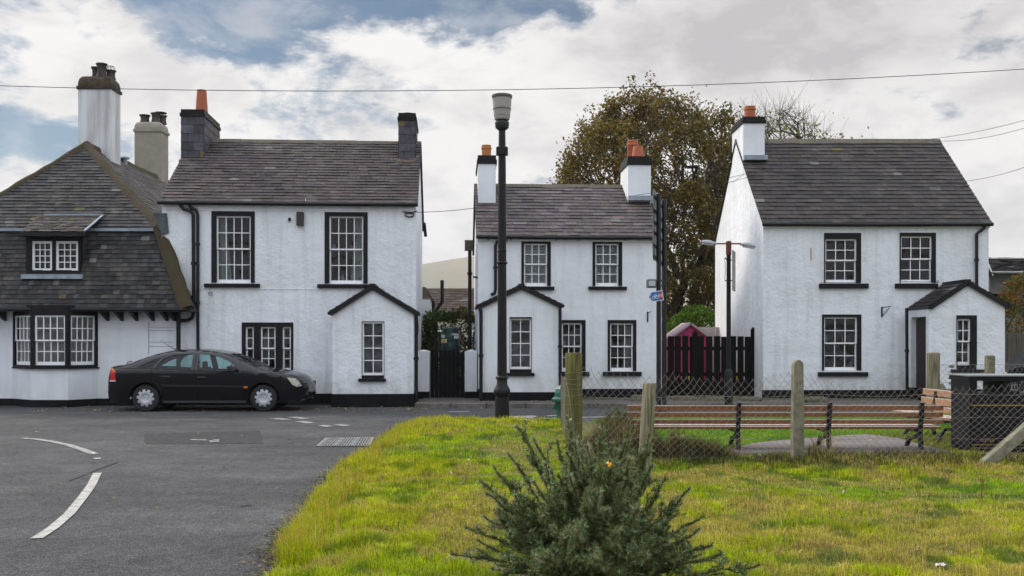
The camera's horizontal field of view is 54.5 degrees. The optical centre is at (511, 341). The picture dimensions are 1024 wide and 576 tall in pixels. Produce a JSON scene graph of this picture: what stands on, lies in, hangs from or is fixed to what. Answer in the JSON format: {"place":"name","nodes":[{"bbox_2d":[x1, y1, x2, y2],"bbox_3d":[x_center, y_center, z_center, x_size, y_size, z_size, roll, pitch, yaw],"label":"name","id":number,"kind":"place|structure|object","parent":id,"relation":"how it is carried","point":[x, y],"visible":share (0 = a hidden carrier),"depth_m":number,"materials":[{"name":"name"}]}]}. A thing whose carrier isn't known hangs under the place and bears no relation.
{"place":"outdoors","nodes":[
{"label":"outdoors","id":0,"kind":"place"},
{"bbox_2d":[0,405,926,575],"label":"road","id":1,"kind":"structure","parent":0,"point":[161,513],"depth_m":11.47,"materials":[{"name":"grey asphalt"}]},
{"bbox_2d":[23,438,98,453],"bbox_3d":[-6.959,1.592,15.358,0.285,0.001,3.200,0,0,-43],"label":"give way line","id":2,"kind":"object","parent":1,"relation":"on","point":[79,448],"visible":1,"depth_m":15.27,"materials":[{"name":"paint"}]},
{"bbox_2d":[31,473,100,537],"bbox_3d":[-4.408,1.592,10.085,0.183,0.001,4.199,0,0,-16],"label":"line","id":3,"kind":"object","parent":1,"relation":"on","point":[73,508],"visible":1,"depth_m":9.49,"materials":[{"name":"paint"}]},
{"bbox_2d":[144,430,262,443],"bbox_3d":[-5.043,1.596,16.473,1.971,0.001,2.386,0,0,-21],"label":"road patch","id":4,"kind":"object","parent":1,"relation":"on","point":[235,437],"visible":1,"depth_m":16.59,"materials":[{"name":"grey asphalt"}]},
{"bbox_2d":[108,340,315,410],"bbox_3d":[-7.113,0.778,23.623,4.835,1.643,2.065,0,0,0],"label":"parked car","id":5,"kind":"object","parent":1,"relation":"on","point":[150,383],"visible":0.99,"depth_m":22.81,"materials":[{"name":"black paint"}]},
{"bbox_2d":[238,426,394,575],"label":"verge debris","id":6,"kind":"object","parent":1,"relation":"on","point":[264,560],"visible":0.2,"depth_m":7.85,"materials":[{"name":"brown plant"}]},
{"bbox_2d":[316,437,373,446],"bbox_3d":[-2.626,1.589,15.841,0.821,0.014,1.375,0,0,-4],"label":"drain grating","id":7,"kind":"object","parent":1,"relation":"on","point":[344,441],"visible":0.93,"depth_m":15.78,"materials":[{"name":"grey metal"}]},
{"bbox_2d":[30,399,872,512],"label":"fallen leaves","id":8,"kind":"object","parent":1,"relation":"on","point":[298,410],"visible":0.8,"depth_m":23.54,"materials":[{"name":"brown plant"}]},
{"bbox_2d":[509,415,536,418],"bbox_3d":[0.253,1.592,21.009,0.620,0.001,0.908,0,0,-9],"label":"road marking","id":9,"kind":"object","parent":1,"relation":"on","point":[532,416],"visible":0.5,"depth_m":21.20,"materials":[{"name":"paint"}]},
{"bbox_2d":[646,189,666,411],"bbox_3d":[3.252,-0.843,22.330,0.385,4.885,2.348,0,0,11],"label":"road direction sign","id":10,"kind":"object","parent":1,"relation":"on","point":[659,241],"visible":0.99,"depth_m":21.59,"materials":[{"name":"black metal"}]},
{"bbox_2d":[415,403,946,407],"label":"kerb","id":11,"kind":"structure","parent":1,"relation":"on","point":[489,405],"depth_m":23.95,"materials":[{"name":"grey concrete"}]},
{"bbox_2d":[701,240,755,404],"bbox_3d":[5.141,-0.411,23.561,1.273,4.022,0.576,0,0,0],"label":"twin lamp post","id":12,"kind":"object","parent":1,"relation":"on","point":[728,376],"visible":0.98,"depth_m":23.55,"materials":[{"name":"black metal"}]},
{"bbox_2d":[741,453,1023,454],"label":"path edging","id":13,"kind":"object","parent":1,"relation":"on","point":[857,453],"depth_m":13.37,"materials":[{"name":"grey concrete"}]},
{"bbox_2d":[1005,352,1023,390],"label":"dark car","id":14,"kind":"object","parent":1,"relation":"on","point":[1019,359],"visible":0.27,"depth_m":25.31,"materials":[{"name":"black paint"}]},
{"bbox_2d":[0,69,1021,90],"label":"overhead cable","id":15,"kind":"object","parent":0,"point":[529,89],"visible":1,"depth_m":21.00,"materials":[{"name":"black metal"}]},
{"bbox_2d":[0,0,1023,263],"label":"sky","id":16,"kind":"structure","parent":0,"point":[337,69],"materials":[{"name":"white"}]},
{"bbox_2d":[422,251,713,326],"bbox_3d":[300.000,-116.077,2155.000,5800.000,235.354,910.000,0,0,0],"label":"hill","id":17,"kind":"structure","parent":0,"point":[451,273],"depth_m":2238.48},
{"bbox_2d":[244,414,1023,575],"bbox_3d":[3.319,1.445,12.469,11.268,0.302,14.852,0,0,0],"label":"rough grass","id":18,"kind":"structure","parent":0,"point":[364,506],"depth_m":8.92,"materials":[{"name":"green plant"}]},
{"bbox_2d":[265,413,451,564],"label":"verge grass","id":19,"kind":"structure","parent":18,"relation":"on","point":[296,533],"depth_m":9.12,"materials":[{"name":"plant"}]},
{"bbox_2d":[492,93,511,417],"bbox_3d":[-0.194,-1.615,19.400,0.400,6.431,0.400,0,0,0],"label":"street lamp","id":20,"kind":"object","parent":18,"relation":"on","point":[502,106],"visible":0.98,"depth_m":19.32,"materials":[{"name":"black metal"}]},
{"bbox_2d":[552,385,560,419],"bbox_3d":[0.973,1.171,19.300,0.410,0.859,0.410,0,0,0],"label":"fire hydrant","id":21,"kind":"object","parent":18,"relation":"on","point":[556,398],"visible":0.38,"depth_m":19.20,"materials":[{"name":"green metal"}]},
{"bbox_2d":[446,414,763,575],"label":"gorse bush","id":22,"kind":"object","parent":18,"relation":"on","point":[598,524],"visible":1,"depth_m":5.79,"materials":[{"name":"green plant"}]},
{"bbox_2d":[602,409,635,430],"bbox_3d":[1.620,1.318,15.203,0.533,0.628,0.475,0,0,22],"label":"lavender plant","id":23,"kind":"object","parent":18,"relation":"on","point":[612,413],"visible":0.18,"depth_m":15.15,"materials":[{"name":"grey plant"}]},
{"bbox_2d":[613,414,637,445],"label":"tall dry grass","id":24,"kind":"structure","parent":18,"relation":"on","point":[623,432],"depth_m":12.87,"materials":[{"name":"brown plant"}]},
{"bbox_2d":[583,404,678,458],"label":"dead grass","id":25,"kind":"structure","parent":18,"relation":"on","point":[657,441],"depth_m":13.11,"materials":[{"name":"brown plant"}]},
{"bbox_2d":[638,383,655,486],"bbox_3d":[1.446,1.029,10.700,0.220,1.171,0.152,0,0,0],"label":"wooden post","id":26,"kind":"object","parent":18,"relation":"on","point":[648,406],"visible":0.66,"depth_m":10.64,"materials":[{"name":"wood"}]},
{"bbox_2d":[322,458,1023,575],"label":"dry grass","id":27,"kind":"structure","parent":18,"relation":"on","point":[829,494],"depth_m":9.26,"materials":[{"name":"yellow plant"}]},
{"bbox_2d":[675,433,692,461],"bbox_3d":[2.173,1.355,12.438,0.311,0.426,0.115,0,0,-36],"label":"umbel weed","id":28,"kind":"object","parent":18,"relation":"on","point":[682,435],"visible":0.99,"depth_m":12.40,"materials":[{"name":"green plant"}]},
{"bbox_2d":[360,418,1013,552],"bbox_3d":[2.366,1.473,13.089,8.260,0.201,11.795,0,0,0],"label":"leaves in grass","id":29,"kind":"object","parent":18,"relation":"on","point":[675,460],"visible":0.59,"depth_m":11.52,"materials":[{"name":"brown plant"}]},
{"bbox_2d":[653,421,738,461],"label":"dead grass","id":30,"kind":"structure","parent":18,"relation":"on","point":[681,453],"depth_m":12.89,"materials":[{"name":"plant"}]},
{"bbox_2d":[693,418,726,455],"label":"dead stalks","id":31,"kind":"object","parent":18,"relation":"on","point":[714,439],"visible":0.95,"depth_m":12.83,"materials":[{"name":"brown plant"}]},
{"bbox_2d":[729,436,749,459],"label":"dead stalks","id":32,"kind":"object","parent":18,"relation":"on","point":[738,450],"visible":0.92,"depth_m":12.59,"materials":[{"name":"brown plant"}]},
{"bbox_2d":[625,402,943,449],"bbox_3d":[3.853,1.207,14.242,4.447,0.709,0.605,0,0,0],"label":"park bench","id":33,"kind":"object","parent":18,"relation":"on","point":[735,425],"visible":0.69,"depth_m":14.01,"materials":[{"name":"brown wood"}]},
{"bbox_2d":[561,353,1023,463],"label":"chain link fence","id":34,"kind":"object","parent":18,"relation":"on","point":[571,393],"visible":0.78,"depth_m":12.79,"materials":[{"name":"metal"}]},
{"bbox_2d":[804,438,828,456],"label":"dead grass","id":35,"kind":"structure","parent":18,"relation":"on","point":[814,446],"depth_m":12.81,"materials":[{"name":"brown plant"}]},
{"bbox_2d":[862,448,878,471],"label":"dead stalks","id":36,"kind":"object","parent":18,"relation":"on","point":[870,460],"visible":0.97,"depth_m":11.62,"materials":[{"name":"brown plant"}]},
{"bbox_2d":[748,445,1019,458],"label":"dead grass","id":37,"kind":"structure","parent":18,"relation":"on","point":[912,451],"depth_m":13.10,"materials":[{"name":"plant"}]},
{"bbox_2d":[899,453,920,474],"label":"dead stalks","id":38,"kind":"object","parent":18,"relation":"on","point":[914,467],"visible":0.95,"depth_m":11.38,"materials":[{"name":"brown plant"}]},
{"bbox_2d":[892,388,951,441],"bbox_3d":[6.746,1.173,15.837,0.605,0.776,1.894,0,0,-4],"label":"park bench","id":39,"kind":"object","parent":18,"relation":"on","point":[927,400],"visible":0.26,"depth_m":16.21,"materials":[{"name":"brown wood"}]},
{"bbox_2d":[927,352,1023,425],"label":"wire fence","id":40,"kind":"object","parent":18,"relation":"on","point":[934,369],"visible":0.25,"depth_m":18.11,"materials":[{"name":"metal"}]},
{"bbox_2d":[972,472,995,500],"bbox_3d":[4.554,1.418,9.599,0.223,0.302,0.162,0,0,-15],"label":"dock weed","id":41,"kind":"object","parent":18,"relation":"on","point":[982,482],"visible":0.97,"depth_m":9.57,"materials":[{"name":"brown"}]},
{"bbox_2d":[947,374,1023,452],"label":"litter bin","id":42,"kind":"object","parent":18,"relation":"on","point":[959,382],"visible":0.9,"depth_m":13.72,"materials":[{"name":"grey"}]},
{"bbox_2d":[417,390,920,407],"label":"pavement","id":43,"kind":"structure","parent":0,"point":[451,399],"depth_m":24.66,"materials":[{"name":"grey concrete"}]},
{"bbox_2d":[418,350,429,398],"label":"gate pillar","id":44,"kind":"structure","parent":43,"relation":"on","point":[424,374],"depth_m":26.20,"materials":[{"name":"white paint"}]},
{"bbox_2d":[421,306,474,389],"bbox_3d":[-1.812,0.209,30.996,2.168,2.668,1.324,0,0,0],"label":"hedge","id":45,"kind":"object","parent":43,"relation":"on","point":[428,336],"visible":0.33,"depth_m":30.66,"materials":[{"name":"green plant"}]},
{"bbox_2d":[441,327,459,395],"bbox_3d":[-1.708,0.539,27.597,0.502,1.882,0.500,0,0,0],"label":"garden water tank","id":46,"kind":"object","parent":43,"relation":"on","point":[450,337],"visible":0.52,"depth_m":27.39,"materials":[{"name":"grey"}]},
{"bbox_2d":[464,350,477,397],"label":"gate pillar","id":47,"kind":"structure","parent":43,"relation":"on","point":[471,372],"depth_m":26.20,"materials":[{"name":"white paint"}]},
{"bbox_2d":[430,349,464,396],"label":"side gate","id":48,"kind":"structure","parent":47,"relation":"attached to","point":[442,384],"depth_m":26.32,"materials":[{"name":"black paint"}]},
{"bbox_2d":[465,140,661,400],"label":"cottage","id":49,"kind":"structure","parent":43,"relation":"on","point":[580,267],"depth_m":26.27,"materials":[{"name":"white paint"}]},
{"bbox_2d":[507,317,534,375],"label":"window","id":50,"kind":"structure","parent":49,"relation":"in","point":[514,371],"depth_m":25.06,"materials":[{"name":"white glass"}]},
{"bbox_2d":[521,241,553,289],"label":"window","id":51,"kind":"structure","parent":49,"relation":"in","point":[546,274],"depth_m":26.23,"materials":[{"name":"white glass"}]},
{"bbox_2d":[562,320,589,375],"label":"window","id":52,"kind":"structure","parent":49,"relation":"in","point":[582,323],"depth_m":26.21,"materials":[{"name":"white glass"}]},
{"bbox_2d":[588,242,626,289],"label":"window","id":53,"kind":"structure","parent":49,"relation":"in","point":[596,285],"depth_m":26.32,"materials":[{"name":"white glass"}]},
{"bbox_2d":[603,320,641,375],"bbox_3d":[2.903,0.164,26.373,1.028,1.483,0.357,0,0,-3],"label":"window","id":54,"kind":"structure","parent":49,"relation":"in","point":[626,357],"depth_m":26.33,"materials":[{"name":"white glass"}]},
{"bbox_2d":[639,168,765,194],"bbox_3d":[5.193,-4.421,27.499,3.542,0.587,0.011,0,0,16],"label":"overhead cable","id":55,"kind":"object","parent":49,"relation":"on","point":[702,183],"visible":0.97,"depth_m":27.49,"materials":[{"name":"black metal"}]},
{"bbox_2d":[630,394,641,400],"bbox_3d":[3.154,1.411,24.997,0.396,0.178,0.413,0,0,0],"label":"stone","id":56,"kind":"object","parent":43,"relation":"on","point":[635,396],"visible":0.66,"depth_m":24.84,"materials":[{"name":"grey stone"}]},
{"bbox_2d":[670,396,697,400],"bbox_3d":[4.344,1.438,25.197,0.790,0.124,0.400,0,0,0],"label":"stone","id":57,"kind":"object","parent":43,"relation":"on","point":[685,398],"visible":0.77,"depth_m":25.04,"materials":[{"name":"grey stone"}]},
{"bbox_2d":[703,396,734,400],"bbox_3d":[5.229,1.439,24.997,0.856,0.123,0.417,0,0,0],"label":"stone","id":58,"kind":"object","parent":43,"relation":"on","point":[720,398],"visible":0.55,"depth_m":24.84,"materials":[{"name":"grey stone"}]},
{"bbox_2d":[740,397,761,400],"bbox_3d":[6.005,1.437,25.000,0.584,0.126,0.409,0,0,0],"label":"stone","id":59,"kind":"object","parent":43,"relation":"on","point":[752,399],"visible":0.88,"depth_m":24.83,"materials":[{"name":"grey stone"}]},
{"bbox_2d":[804,396,829,402],"bbox_3d":[7.422,1.413,24.302,0.606,0.174,0.416,0,0,0],"label":"stone","id":60,"kind":"object","parent":43,"relation":"on","point":[811,398],"visible":0.86,"depth_m":24.13,"materials":[{"name":"grey stone"}]},
{"bbox_2d":[583,386,910,398],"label":"garden ground","id":61,"kind":"structure","parent":0,"point":[702,397],"depth_m":25.83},
{"bbox_2d":[661,337,661,385],"bbox_3d":[5.441,0.626,33.044,1.592,2.098,1.274,0,0,0],"label":"dark shrub","id":62,"kind":"object","parent":61,"relation":"on","point":[661,361],"visible":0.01,"depth_m":32.82,"materials":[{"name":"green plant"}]},
{"bbox_2d":[661,322,708,379],"bbox_3d":[5.376,0.444,30.700,1.296,2.072,1.700,0,0,0],"label":"playhouse","id":63,"kind":"object","parent":61,"relation":"on","point":[685,329],"visible":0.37,"depth_m":30.00,"materials":[{"name":"pink wood"}]},
{"bbox_2d":[704,351,705,379],"bbox_3d":[5.726,0.830,29.985,0.500,1.100,0.030,0,0,0],"label":"door","id":64,"kind":"structure","parent":63,"relation":"in","point":[704,351],"depth_m":29.97,"materials":[{"name":"purple"}]},
{"bbox_2d":[661,303,714,360],"bbox_3d":[6.332,0.213,33.988,2.832,3.078,1.740,0,0,0],"label":"green shrub","id":65,"kind":"object","parent":61,"relation":"on","point":[703,312],"visible":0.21,"depth_m":33.79,"materials":[{"name":"green plant"}]},
{"bbox_2d":[698,327,718,379],"bbox_3d":[6.460,0.507,31.530,1.470,1.946,0.060,0,0,0],"label":"pale fence","id":66,"kind":"object","parent":61,"relation":"on","point":[712,331],"visible":0.15,"depth_m":31.50,"materials":[{"name":"beige wood"}]},
{"bbox_2d":[667,327,753,395],"bbox_3d":[5.492,0.541,26.979,2.603,1.879,0.162,0,0,0],"label":"picket fence","id":67,"kind":"object","parent":61,"relation":"on","point":[696,348],"visible":0.81,"depth_m":26.98,"materials":[{"name":"black wood"}]},
{"bbox_2d":[714,105,1011,399],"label":"cottage","id":68,"kind":"structure","parent":61,"relation":"on","point":[864,263],"depth_m":26.00,"materials":[{"name":"white paint"}]},
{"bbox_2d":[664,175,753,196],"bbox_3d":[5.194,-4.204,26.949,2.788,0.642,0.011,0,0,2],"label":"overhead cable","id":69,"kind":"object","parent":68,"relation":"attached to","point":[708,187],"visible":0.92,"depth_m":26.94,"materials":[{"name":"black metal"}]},
{"bbox_2d":[818,314,867,376],"bbox_3d":[8.648,0.094,26.081,1.300,1.622,0.333,0,0,0],"label":"window","id":70,"kind":"structure","parent":68,"relation":"in","point":[857,345],"depth_m":26.00,"materials":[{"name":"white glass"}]},
{"bbox_2d":[819,233,868,287],"bbox_3d":[8.668,-2.124,26.027,1.279,1.451,0.225,0,0,0],"label":"window","id":71,"kind":"structure","parent":68,"relation":"in","point":[856,237],"depth_m":25.99,"materials":[{"name":"white glass"}]},
{"bbox_2d":[895,233,937,287],"bbox_3d":[10.565,-2.127,26.027,1.106,1.456,0.225,0,0,0],"label":"window","id":72,"kind":"structure","parent":68,"relation":"in","point":[931,283],"depth_m":25.99,"materials":[{"name":"white glass"}]},
{"bbox_2d":[951,315,983,372],"bbox_3d":[11.344,0.050,24.788,0.825,1.426,0.225,0,0,0],"label":"window","id":73,"kind":"structure","parent":68,"relation":"in","point":[971,352],"depth_m":24.75,"materials":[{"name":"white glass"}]},
{"bbox_2d":[924,120,1023,139],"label":"overhead cable","id":74,"kind":"object","parent":68,"relation":"attached to","point":[973,132],"visible":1,"depth_m":25.70,"materials":[{"name":"black metal"}]},
{"bbox_2d":[928,128,1023,140],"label":"overhead cable","id":75,"kind":"object","parent":68,"relation":"attached to","point":[979,138],"visible":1,"depth_m":25.62,"materials":[{"name":"black metal"}]},
{"bbox_2d":[998,271,1023,332],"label":"autumn shrub","id":76,"kind":"object","parent":61,"relation":"on","point":[1013,285],"visible":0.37,"depth_m":32.71,"materials":[{"name":"orange plant"}]},
{"bbox_2d":[1005,333,1023,362],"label":"board fence","id":77,"kind":"object","parent":61,"relation":"on","point":[1014,345],"visible":0.12,"depth_m":29.00,"materials":[{"name":"wood"}]},
{"bbox_2d":[592,413,1023,452],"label":"mown lawn","id":78,"kind":"structure","parent":0,"point":[807,431],"depth_m":16.46,"materials":[{"name":"green plant"}]},
{"bbox_2d":[806,415,846,456],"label":"tall dry grass","id":79,"kind":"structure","parent":0,"point":[822,441],"depth_m":12.72,"materials":[{"name":"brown plant"}]},
{"bbox_2d":[720,434,1022,462],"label":"concrete path","id":80,"kind":"structure","parent":0,"point":[883,441],"depth_m":14.56,"materials":[{"name":"grey concrete"}]},
{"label":"field","id":81,"kind":"structure","parent":0,"visible":0},
{"bbox_2d":[427,288,473,353],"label":"bungalow","id":82,"kind":"object","parent":81,"relation":"on","point":[454,298],"visible":0.2,"depth_m":53.58,"materials":[{"name":"beige"}]},
{"bbox_2d":[546,70,743,367],"bbox_3d":[5.865,-4.529,38.439,9.427,12.118,9.275,0,0,0],"label":"sycamore tree","id":83,"kind":"object","parent":81,"relation":"on","point":[619,126],"visible":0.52,"depth_m":36.73,"materials":[{"name":"green plant"}]},
{"bbox_2d":[685,77,868,271],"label":"bare tree","id":84,"kind":"object","parent":81,"relation":"on","point":[780,124],"visible":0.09,"depth_m":44.16,"materials":[{"name":"brown plant"}]},
{"bbox_2d":[989,257,1023,332],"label":"grey dormer house","id":85,"kind":"structure","parent":81,"relation":"on","point":[1001,271],"depth_m":49.60,"materials":[{"name":"stone"}]},
{"label":"back yards","id":86,"kind":"structure","parent":0,"visible":0},
{"bbox_2d":[0,62,219,406],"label":"hipped roof house","id":87,"kind":"structure","parent":86,"relation":"on","point":[94,290],"depth_m":24.95,"materials":[{"name":"white"}]},
{"bbox_2d":[13,305,31,367],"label":"window","id":88,"kind":"structure","parent":87,"relation":"in","point":[17,316],"depth_m":24.75,"materials":[{"name":"white wood"}]},
{"bbox_2d":[32,305,67,367],"bbox_3d":[-11.313,-0.134,24.385,0.886,1.533,0.130,0,0,0],"label":"window","id":89,"kind":"structure","parent":87,"relation":"in","point":[43,311],"depth_m":24.32,"materials":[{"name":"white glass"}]},
{"bbox_2d":[68,305,97,367],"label":"window","id":90,"kind":"structure","parent":87,"relation":"in","point":[94,363],"depth_m":24.67,"materials":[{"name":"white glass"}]},
{"bbox_2d":[157,89,443,406],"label":"tall cottage","id":91,"kind":"structure","parent":86,"relation":"on","point":[311,266],"depth_m":25.31,"materials":[{"name":"white paint"}]},
{"bbox_2d":[204,211,259,287],"bbox_3d":[-7.090,-2.343,25.271,1.386,1.932,0.357,0,0,-4],"label":"window","id":92,"kind":"structure","parent":91,"relation":"in","point":[225,264],"depth_m":25.20,"materials":[{"name":"black glass"}]},
{"bbox_2d":[245,326,253,361],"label":"window","id":93,"kind":"structure","parent":91,"relation":"in","point":[246,327],"depth_m":25.25,"materials":[{"name":"white wood"}]},
{"bbox_2d":[260,326,275,367],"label":"window","id":94,"kind":"structure","parent":91,"relation":"in","point":[266,358],"depth_m":25.31,"materials":[{"name":"white wood"}]},
{"bbox_2d":[282,326,290,369],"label":"window","id":95,"kind":"structure","parent":91,"relation":"in","point":[283,327],"depth_m":25.32,"materials":[{"name":"white wood"}]},
{"bbox_2d":[317,212,368,287],"bbox_3d":[-4.265,-2.340,25.449,1.388,1.938,0.357,0,0,-4],"label":"window","id":96,"kind":"structure","parent":91,"relation":"in","point":[359,271],"depth_m":25.40,"materials":[{"name":"black glass"}]},
{"bbox_2d":[358,321,385,381],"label":"window","id":97,"kind":"structure","parent":91,"relation":"in","point":[366,377],"depth_m":24.39,"materials":[{"name":"white wood"}]},
{"bbox_2d":[413,207,477,212],"bbox_3d":[-1.705,-3.455,26.000,0.014,0.352,2.257,0,0,45],"label":"overhead cable","id":98,"kind":"object","parent":91,"relation":"attached to","point":[449,210],"visible":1,"depth_m":26.07,"materials":[{"name":"black metal"}]}
]}

